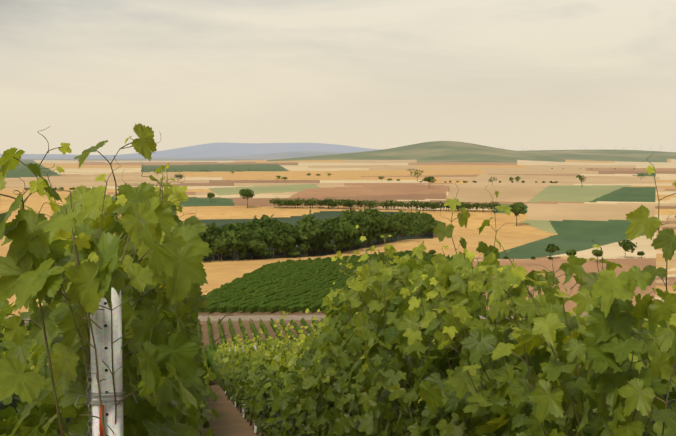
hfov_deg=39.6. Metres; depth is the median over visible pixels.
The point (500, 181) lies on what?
hedgerow
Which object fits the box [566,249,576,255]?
tree
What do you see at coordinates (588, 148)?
wind turbines
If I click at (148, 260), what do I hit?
vine
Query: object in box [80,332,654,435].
stakes
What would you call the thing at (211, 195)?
tree
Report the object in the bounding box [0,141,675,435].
ground
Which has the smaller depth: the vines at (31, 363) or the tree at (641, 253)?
the vines at (31, 363)
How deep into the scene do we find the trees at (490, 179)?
1011.92 m
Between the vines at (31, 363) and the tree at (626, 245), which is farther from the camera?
the tree at (626, 245)
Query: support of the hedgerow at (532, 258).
on the ground
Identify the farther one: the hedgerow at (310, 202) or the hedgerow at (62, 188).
the hedgerow at (62, 188)
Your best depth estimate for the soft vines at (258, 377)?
12.67 m
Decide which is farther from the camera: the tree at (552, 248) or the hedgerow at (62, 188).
the hedgerow at (62, 188)
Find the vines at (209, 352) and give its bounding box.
[3,330,655,379]
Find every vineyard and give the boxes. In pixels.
[0,316,667,368]
[198,250,452,312]
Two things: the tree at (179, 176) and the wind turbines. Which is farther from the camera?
the wind turbines
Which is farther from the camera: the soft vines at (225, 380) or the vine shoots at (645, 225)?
the soft vines at (225, 380)
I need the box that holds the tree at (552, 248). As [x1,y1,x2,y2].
[545,244,559,255]
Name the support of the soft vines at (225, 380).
on the ground
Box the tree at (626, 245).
[618,239,636,252]
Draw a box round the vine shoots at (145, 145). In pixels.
[0,123,184,435]
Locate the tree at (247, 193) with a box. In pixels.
[239,189,254,207]
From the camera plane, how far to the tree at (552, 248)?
303.88 m
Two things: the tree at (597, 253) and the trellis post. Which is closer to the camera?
the trellis post
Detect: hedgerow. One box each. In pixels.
[24,187,93,190]
[269,197,500,211]
[420,181,557,182]
[503,256,552,259]
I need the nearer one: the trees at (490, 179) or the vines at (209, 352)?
the vines at (209, 352)
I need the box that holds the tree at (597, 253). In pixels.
[592,249,603,260]
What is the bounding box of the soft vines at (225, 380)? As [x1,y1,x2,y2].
[212,335,314,418]
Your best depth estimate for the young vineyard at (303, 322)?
170.95 m
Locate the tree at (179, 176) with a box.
[171,173,183,180]
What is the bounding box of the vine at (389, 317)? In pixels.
[263,225,675,435]
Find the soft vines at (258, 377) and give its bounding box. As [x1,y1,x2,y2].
[0,274,675,435]
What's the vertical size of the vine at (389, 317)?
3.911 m
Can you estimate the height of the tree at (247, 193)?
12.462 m
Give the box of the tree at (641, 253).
[637,251,644,257]
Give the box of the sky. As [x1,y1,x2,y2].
[0,0,675,154]
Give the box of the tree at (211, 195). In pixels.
[207,192,214,201]
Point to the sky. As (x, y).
(371, 74)
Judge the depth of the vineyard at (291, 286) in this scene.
229.49 m
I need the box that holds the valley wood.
[118,206,440,261]
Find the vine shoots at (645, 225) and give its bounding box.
[347,153,675,435]
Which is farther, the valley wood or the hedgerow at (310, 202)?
the hedgerow at (310, 202)
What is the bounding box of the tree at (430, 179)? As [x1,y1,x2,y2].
[422,176,435,182]
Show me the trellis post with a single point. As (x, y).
(102, 320)
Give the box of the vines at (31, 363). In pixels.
[1,319,667,369]
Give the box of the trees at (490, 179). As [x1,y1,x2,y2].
[153,169,645,182]
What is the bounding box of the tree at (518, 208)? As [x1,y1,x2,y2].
[509,202,527,225]
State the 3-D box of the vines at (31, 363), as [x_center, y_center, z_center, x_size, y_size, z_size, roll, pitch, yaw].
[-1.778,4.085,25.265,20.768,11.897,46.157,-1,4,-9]
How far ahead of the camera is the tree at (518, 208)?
521.36 m
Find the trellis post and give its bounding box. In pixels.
[74,288,136,435]
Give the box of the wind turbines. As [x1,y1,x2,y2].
[501,144,660,150]
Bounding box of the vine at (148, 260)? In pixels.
[0,156,232,435]
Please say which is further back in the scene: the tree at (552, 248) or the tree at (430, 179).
the tree at (430, 179)

